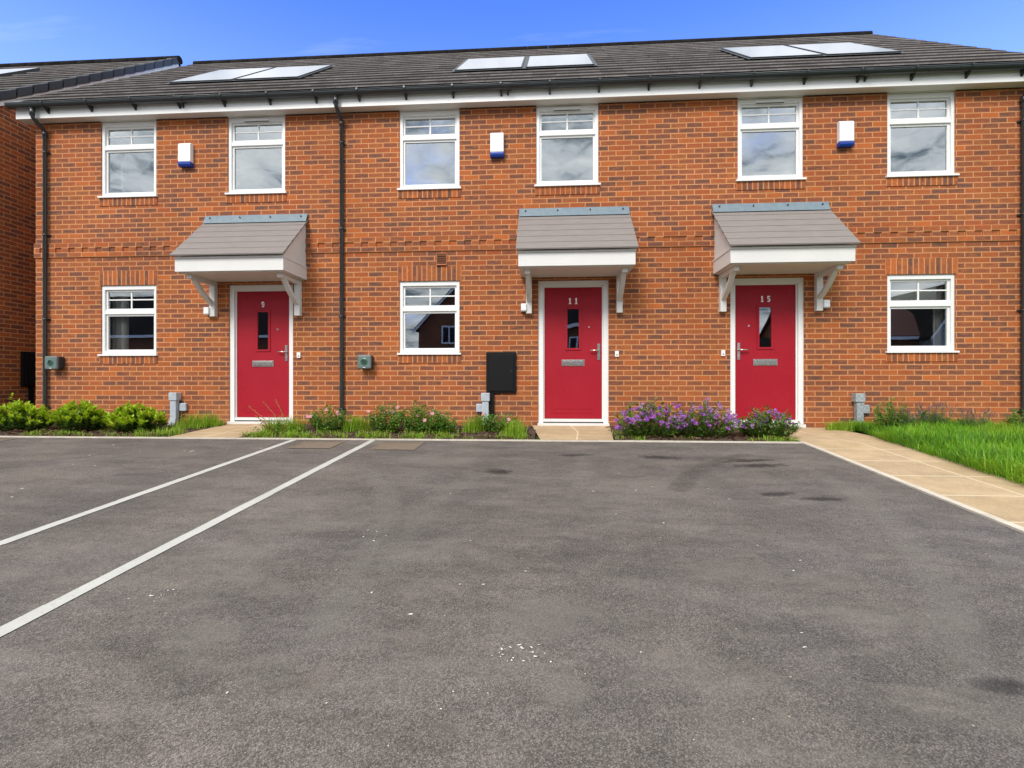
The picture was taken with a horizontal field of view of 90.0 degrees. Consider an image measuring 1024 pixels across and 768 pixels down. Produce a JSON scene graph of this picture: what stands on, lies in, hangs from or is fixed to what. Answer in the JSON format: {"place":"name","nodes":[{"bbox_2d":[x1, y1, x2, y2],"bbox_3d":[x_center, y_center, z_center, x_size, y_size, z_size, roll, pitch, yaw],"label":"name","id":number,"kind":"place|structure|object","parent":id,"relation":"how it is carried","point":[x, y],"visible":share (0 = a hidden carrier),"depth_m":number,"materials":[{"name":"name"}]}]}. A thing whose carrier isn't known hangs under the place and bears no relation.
{"place":"outdoors","nodes":[
{"label":"outdoors","id":0,"kind":"place"},
{"bbox_2d":[0,423,226,436],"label":"planting bed","id":1,"kind":"object","parent":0,"point":[186,430],"visible":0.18,"depth_m":6.95,"materials":[{"name":"soil"}]},
{"bbox_2d":[0,398,55,431],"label":"laurel shrub","id":2,"kind":"object","parent":1,"relation":"on","point":[28,417],"visible":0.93,"depth_m":7.13,"materials":[{"name":"green plant"}]},
{"bbox_2d":[49,399,110,431],"bbox_3d":[-6.017,0.447,7.181,0.768,0.490,0.698,0,0,4],"label":"laurel shrub","id":3,"kind":"object","parent":1,"relation":"on","point":[85,415],"visible":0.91,"depth_m":7.03,"materials":[{"name":"green plant"}]},
{"bbox_2d":[102,401,169,432],"bbox_3d":[-5.228,0.461,7.113,0.812,0.463,0.717,0,0,4],"label":"laurel shrub","id":4,"kind":"object","parent":1,"relation":"on","point":[127,417],"visible":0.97,"depth_m":6.98,"materials":[{"name":"green plant"}]},
{"bbox_2d":[170,424,287,436],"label":"paved path","id":5,"kind":"structure","parent":0,"point":[231,430],"depth_m":7.03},
{"bbox_2d":[0,423,790,441],"bbox_3d":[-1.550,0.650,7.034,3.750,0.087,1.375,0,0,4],"label":"planting bed","id":6,"kind":"object","parent":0,"point":[533,431],"visible":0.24,"depth_m":6.66,"materials":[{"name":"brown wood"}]},
{"bbox_2d":[248,399,300,432],"bbox_3d":[-3.158,0.437,6.825,0.728,0.478,0.346,0,0,-5],"label":"dock weed","id":7,"kind":"object","parent":6,"relation":"on","point":[279,424],"visible":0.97,"depth_m":6.82,"materials":[{"name":"green plant"}]},
{"bbox_2d":[305,403,357,431],"bbox_3d":[-2.527,0.496,7.095,0.768,0.463,0.484,0,0,4],"label":"rose bush","id":8,"kind":"object","parent":6,"relation":"on","point":[326,421],"visible":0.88,"depth_m":7.05,"materials":[{"name":"green plant"}]},
{"bbox_2d":[366,403,404,433],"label":"rose bush","id":9,"kind":"object","parent":6,"relation":"on","point":[381,423],"visible":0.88,"depth_m":6.91,"materials":[{"name":"green plant"}]},
{"bbox_2d":[398,399,435,432],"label":"rose bush","id":10,"kind":"object","parent":6,"relation":"on","point":[416,424],"visible":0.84,"depth_m":6.89,"materials":[{"name":"green plant"}]},
{"bbox_2d":[423,408,457,433],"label":"rose bush","id":11,"kind":"object","parent":6,"relation":"on","point":[439,422],"visible":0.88,"depth_m":6.76,"materials":[{"name":"green plant"}]},
{"bbox_2d":[20,410,883,441],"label":"verge grass","id":12,"kind":"structure","parent":6,"relation":"on","point":[517,431],"depth_m":6.85,"materials":[{"name":"green plant"}]},
{"bbox_2d":[474,412,519,432],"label":"rose bush","id":13,"kind":"object","parent":6,"relation":"on","point":[491,424],"visible":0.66,"depth_m":6.94,"materials":[{"name":"green plant"}]},
{"bbox_2d":[0,437,1023,767],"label":"parking court","id":14,"kind":"object","parent":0,"point":[582,605],"visible":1,"depth_m":2.15,"materials":[{"name":"grey asphalt"}]},
{"bbox_2d":[0,440,294,544],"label":"parking line","id":15,"kind":"object","parent":14,"relation":"on","point":[22,535],"visible":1,"depth_m":3.77,"materials":[{"name":"paint"}]},
{"bbox_2d":[0,440,374,636],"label":"parking line","id":16,"kind":"object","parent":14,"relation":"on","point":[14,624],"visible":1,"depth_m":2.71,"materials":[{"name":"paint"}]},
{"bbox_2d":[288,441,343,447],"bbox_3d":[-2.283,0.709,5.994,0.490,0.030,0.450,0,0,4],"label":"drain cover","id":17,"kind":"object","parent":14,"relation":"on","point":[324,444],"visible":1,"depth_m":6.01,"materials":[{"name":"brown metal"}]},
{"bbox_2d":[371,442,423,449],"bbox_3d":[-1.312,0.711,5.893,0.500,0.031,0.460,0,0,4],"label":"drain cover","id":18,"kind":"object","parent":14,"relation":"on","point":[399,446],"visible":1,"depth_m":5.87,"materials":[{"name":"brown metal"}]},
{"bbox_2d":[0,0,1023,65],"label":"sky","id":19,"kind":"structure","parent":0,"point":[30,30],"materials":[{"name":"blue"}]},
{"bbox_2d":[238,431,876,441],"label":"ground","id":20,"kind":"structure","parent":0,"point":[537,437],"depth_m":6.69,"materials":[{"name":"soil"}]},
{"bbox_2d":[0,56,182,412],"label":"neighbour house","id":21,"kind":"structure","parent":20,"relation":"on","point":[18,226],"depth_m":8.98,"materials":[{"name":"brick"}]},
{"bbox_2d":[21,351,35,405],"bbox_3d":[-8.526,0.065,9.151,0.061,1.270,0.460,0,0,4],"label":"meter box","id":22,"kind":"object","parent":21,"relation":"attached to","point":[28,369],"visible":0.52,"depth_m":9.02,"materials":[{"name":"black plastic"}]},
{"bbox_2d":[4,52,407,424],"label":"terraced house","id":23,"kind":"structure","parent":20,"relation":"on","point":[235,229],"depth_m":7.97,"materials":[{"name":"brick"}]},
{"bbox_2d":[45,356,63,369],"bbox_3d":[-7.171,-0.330,8.027,0.210,0.210,0.157,0,0,4],"label":"car charger","id":24,"kind":"object","parent":23,"relation":"attached to","point":[54,362],"visible":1,"depth_m":7.96,"materials":[{"name":"plastic"}]},
{"bbox_2d":[112,131,125,192],"bbox_3d":[-6.362,-3.500,8.274,0.220,1.400,0.061,0,0,4],"label":"curtain","id":25,"kind":"object","parent":23,"relation":"attached to","point":[118,173],"visible":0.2,"depth_m":8.27,"materials":[{"name":"fabric"}]},
{"bbox_2d":[113,292,128,349],"bbox_3d":[-6.332,-0.975,8.272,0.280,1.350,0.061,0,0,4],"label":"curtain","id":26,"kind":"object","parent":23,"relation":"attached to","point":[120,333],"visible":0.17,"depth_m":8.26,"materials":[{"name":"fabric"}]},
{"bbox_2d":[97,121,157,197],"bbox_3d":[-6.011,-3.518,8.057,0.971,1.195,0.131,0,0,4],"label":"window","id":27,"kind":"structure","parent":23,"relation":"in","point":[107,149],"depth_m":8.07,"materials":[{"name":"white plastic"}]},
{"bbox_2d":[97,285,157,355],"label":"window","id":28,"kind":"structure","parent":23,"relation":"in","point":[107,312],"depth_m":8.07,"materials":[{"name":"white plastic"}]},
{"bbox_2d":[168,392,180,424],"bbox_3d":[-5.220,0.411,7.905,0.150,0.558,0.134,0,0,4],"label":"cable duct","id":29,"kind":"object","parent":23,"relation":"attached to","point":[174,398],"visible":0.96,"depth_m":7.87,"materials":[{"name":"grey plastic"}]},
{"bbox_2d":[179,403,186,417],"bbox_3d":[-5.107,0.419,7.940,0.132,0.249,0.049,0,0,4],"label":"junction box","id":30,"kind":"object","parent":23,"relation":"attached to","point":[183,407],"visible":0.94,"depth_m":7.92,"materials":[{"name":"grey plastic"}]},
{"bbox_2d":[178,143,193,167],"bbox_3d":[-5.045,-3.538,7.916,0.206,0.365,0.088,0,0,4],"label":"alarm box","id":31,"kind":"object","parent":23,"relation":"attached to","point":[185,155],"visible":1,"depth_m":7.88,"materials":[{"name":"white plastic"}]},
{"bbox_2d":[204,307,209,315],"bbox_3d":[-4.680,-1.120,7.883,0.090,0.120,0.104,0,0,4],"label":"wall light","id":32,"kind":"object","parent":23,"relation":"attached to","point":[207,311],"visible":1,"depth_m":7.83,"materials":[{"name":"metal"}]},
{"bbox_2d":[225,116,286,194],"bbox_3d":[-3.936,-3.518,7.916,0.971,1.195,0.131,0,0,4],"label":"window","id":33,"kind":"structure","parent":23,"relation":"in","point":[234,145],"depth_m":7.93,"materials":[{"name":"white plastic"}]},
{"bbox_2d":[227,285,292,423],"bbox_3d":[-3.863,-0.449,7.926,1.043,2.158,0.150,0,0,4],"label":"door","id":34,"kind":"structure","parent":23,"relation":"in","point":[261,316],"depth_m":7.94,"materials":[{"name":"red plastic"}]},
{"bbox_2d":[0,436,801,442],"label":"edging kerb","id":35,"kind":"structure","parent":20,"relation":"on","point":[414,439],"depth_m":6.26,"materials":[{"name":"concrete"}]},
{"bbox_2d":[333,42,675,425],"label":"terraced house","id":36,"kind":"structure","parent":20,"relation":"on","point":[458,246],"depth_m":7.64,"materials":[{"name":"brick"}]},
{"bbox_2d":[358,355,372,368],"bbox_3d":[-2.197,-0.330,7.688,0.210,0.210,0.157,0,0,4],"label":"car charger","id":37,"kind":"object","parent":36,"relation":"attached to","point":[365,361],"visible":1,"depth_m":7.62,"materials":[{"name":"plastic"}]},
{"bbox_2d":[397,110,460,190],"bbox_3d":[-1.242,-3.518,7.732,0.971,1.195,0.131,0,0,4],"label":"window","id":38,"kind":"structure","parent":36,"relation":"in","point":[405,139],"depth_m":7.74,"materials":[{"name":"white plastic"}]},
{"bbox_2d":[397,281,460,354],"bbox_3d":[-1.242,-0.995,7.732,0.971,1.110,0.131,0,0,4],"label":"window","id":39,"kind":"structure","parent":36,"relation":"in","point":[434,309],"depth_m":7.74,"materials":[{"name":"white plastic"}]},
{"bbox_2d":[476,404,481,415],"bbox_3d":[-0.487,0.419,7.625,0.132,0.249,0.049,0,0,4],"label":"junction box","id":40,"kind":"object","parent":36,"relation":"attached to","point":[479,408],"visible":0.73,"depth_m":7.60,"materials":[{"name":"grey plastic"}]},
{"bbox_2d":[481,393,489,419],"bbox_3d":[-0.402,0.411,7.577,0.150,0.558,0.134,0,0,4],"label":"cable duct","id":41,"kind":"object","parent":36,"relation":"attached to","point":[485,398],"visible":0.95,"depth_m":7.54,"materials":[{"name":"grey plastic"}]},
{"bbox_2d":[490,133,503,158],"bbox_3d":[-0.221,-3.538,7.587,0.206,0.365,0.088,0,0,4],"label":"alarm box","id":42,"kind":"object","parent":36,"relation":"attached to","point":[496,145],"visible":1,"depth_m":7.55,"materials":[{"name":"white plastic"}]},
{"bbox_2d":[486,352,515,417],"bbox_3d":[-0.160,0.087,7.596,0.448,1.125,0.063,0,0,4],"label":"meter box","id":43,"kind":"object","parent":36,"relation":"attached to","point":[500,372],"visible":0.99,"depth_m":7.57,"materials":[{"name":"plastic"}]},
{"bbox_2d":[521,303,526,311],"bbox_3d":[0.175,-1.125,7.553,0.090,0.120,0.104,0,0,4],"label":"wall light","id":44,"kind":"object","parent":36,"relation":"attached to","point":[523,307],"visible":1,"depth_m":7.50,"materials":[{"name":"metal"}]},
{"bbox_2d":[534,105,600,186],"bbox_3d":[0.818,-3.518,7.591,0.971,1.195,0.131,0,0,4],"label":"window","id":45,"kind":"structure","parent":36,"relation":"in","point":[584,109],"depth_m":7.59,"materials":[{"name":"white plastic"}]},
{"bbox_2d":[538,280,609,425],"bbox_3d":[0.908,-0.449,7.601,1.051,2.158,0.150,0,0,4],"label":"door","id":46,"kind":"structure","parent":36,"relation":"in","point":[576,312],"depth_m":7.61,"materials":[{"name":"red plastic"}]},
{"bbox_2d":[629,31,1023,427],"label":"terraced house","id":47,"kind":"structure","parent":20,"relation":"on","point":[921,179],"depth_m":7.28,"materials":[{"name":"brick"}]},
{"bbox_2d":[730,278,805,427],"bbox_3d":[3.674,-0.449,7.412,1.051,2.158,0.150,0,0,4],"label":"door","id":48,"kind":"structure","parent":47,"relation":"in","point":[766,314],"depth_m":7.42,"materials":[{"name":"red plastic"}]},
{"bbox_2d":[736,97,806,181],"bbox_3d":[3.718,-3.518,7.394,0.971,1.195,0.131,0,0,4],"label":"window","id":49,"kind":"structure","parent":47,"relation":"in","point":[797,126],"depth_m":7.39,"materials":[{"name":"white plastic"}]},
{"bbox_2d":[823,300,829,308],"bbox_3d":[4.444,-1.132,7.261,0.090,0.120,0.104,0,0,4],"label":"wall light","id":50,"kind":"object","parent":47,"relation":"attached to","point":[826,304],"visible":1,"depth_m":7.21,"materials":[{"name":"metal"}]},
{"bbox_2d":[837,121,854,147],"bbox_3d":[4.724,-3.538,7.250,0.206,0.365,0.088,0,0,4],"label":"alarm box","id":51,"kind":"object","parent":47,"relation":"attached to","point":[845,134],"visible":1,"depth_m":7.21,"materials":[{"name":"white plastic"}]},
{"bbox_2d":[851,393,864,431],"bbox_3d":[4.876,0.411,7.217,0.150,0.558,0.134,0,0,4],"label":"cable duct","id":52,"kind":"object","parent":47,"relation":"attached to","point":[858,399],"visible":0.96,"depth_m":7.18,"materials":[{"name":"plastic"}]},
{"bbox_2d":[864,405,869,416],"bbox_3d":[4.990,0.419,7.252,0.132,0.249,0.049,0,0,4],"label":"junction box","id":53,"kind":"object","parent":47,"relation":"attached to","point":[866,409],"visible":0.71,"depth_m":7.23,"materials":[{"name":"plastic"}]},
{"bbox_2d":[891,282,936,300],"bbox_3d":[5.732,-1.327,7.412,0.770,0.385,0.030,0,0,4],"label":"window pane","id":54,"kind":"structure","parent":47,"relation":"attached to","point":[909,295],"depth_m":7.40,"materials":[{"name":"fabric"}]},
{"bbox_2d":[885,92,959,177],"bbox_3d":[5.777,-3.518,7.253,0.971,1.195,0.131,0,0,4],"label":"window","id":55,"kind":"structure","parent":47,"relation":"in","point":[947,121],"depth_m":7.25,"materials":[{"name":"white plastic"}]},
{"bbox_2d":[885,274,959,352],"bbox_3d":[5.777,-0.995,7.253,0.971,1.110,0.131,0,0,4],"label":"window","id":56,"kind":"structure","parent":47,"relation":"in","point":[947,304],"depth_m":7.25,"materials":[{"name":"white plastic"}]},
{"bbox_2d":[932,282,942,345],"bbox_3d":[6.200,-0.975,7.436,0.160,1.350,0.059,0,0,4],"label":"curtain","id":57,"kind":"object","parent":47,"relation":"attached to","point":[937,327],"visible":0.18,"depth_m":7.43,"materials":[{"name":"fabric"}]},
{"bbox_2d":[800,441,1023,533],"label":"path kerb","id":58,"kind":"structure","parent":20,"relation":"on","point":[1013,526],"depth_m":3.85,"materials":[{"name":"concrete"}]},
{"bbox_2d":[532,425,612,439],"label":"paved path","id":59,"kind":"structure","parent":0,"point":[573,432],"depth_m":6.81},
{"bbox_2d":[606,426,766,440],"bbox_3d":[2.216,0.649,6.777,1.820,0.088,1.375,0,0,4],"label":"planting bed","id":60,"kind":"object","parent":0,"point":[686,439],"visible":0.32,"depth_m":6.34,"materials":[{"name":"soil"}]},
{"bbox_2d":[613,397,687,437],"bbox_3d":[1.726,0.432,6.453,0.938,0.559,0.672,0,0,4],"label":"flowering bush","id":61,"kind":"object","parent":60,"relation":"on","point":[637,426],"visible":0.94,"depth_m":6.37,"materials":[{"name":"purple plant"}]},
{"bbox_2d":[670,397,741,437],"bbox_3d":[2.416,0.440,6.404,0.931,0.550,0.675,0,0,4],"label":"flowering bush","id":62,"kind":"object","parent":60,"relation":"on","point":[705,421],"visible":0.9,"depth_m":6.34,"materials":[{"name":"purple plant"}]},
{"bbox_2d":[737,404,803,439],"bbox_3d":[3.200,0.482,6.418,0.801,0.453,0.604,0,0,4],"label":"flowering bush","id":63,"kind":"object","parent":60,"relation":"on","point":[753,427],"visible":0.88,"depth_m":6.36,"materials":[{"name":"green plant"}]},
{"bbox_2d":[759,428,1023,526],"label":"garden path","id":64,"kind":"structure","parent":0,"point":[998,497],"depth_m":4.52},
{"bbox_2d":[846,417,1023,485],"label":"lawn","id":65,"kind":"structure","parent":0,"point":[979,460],"depth_m":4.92,"materials":[{"name":"plant"}]},
{"bbox_2d":[870,397,915,428],"bbox_3d":[5.095,0.415,6.823,0.562,0.513,0.368,0,0,4],"label":"shrub","id":66,"kind":"object","parent":65,"relation":"on","point":[881,419],"visible":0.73,"depth_m":6.83,"materials":[{"name":"green plant"}]},
{"bbox_2d":[892,406,928,428],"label":"lavender","id":67,"kind":"object","parent":65,"relation":"on","point":[908,418],"visible":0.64,"depth_m":6.73,"materials":[{"name":"green plant"}]},
{"bbox_2d":[893,409,958,425],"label":"weed","id":68,"kind":"object","parent":65,"relation":"on","point":[924,414],"visible":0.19,"depth_m":6.83,"materials":[{"name":"green plant"}]},
{"bbox_2d":[914,401,958,424],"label":"lavender","id":69,"kind":"object","parent":65,"relation":"on","point":[933,418],"visible":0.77,"depth_m":6.80,"materials":[{"name":"green plant"}]},
{"bbox_2d":[948,407,995,428],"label":"lavender","id":70,"kind":"object","parent":65,"relation":"on","point":[971,420],"visible":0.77,"depth_m":6.75,"materials":[{"name":"green plant"}]},
{"bbox_2d":[1004,408,1023,428],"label":"weed","id":71,"kind":"object","parent":65,"relation":"on","point":[1014,418],"visible":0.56,"depth_m":6.83,"materials":[{"name":"green plant"}]}
]}

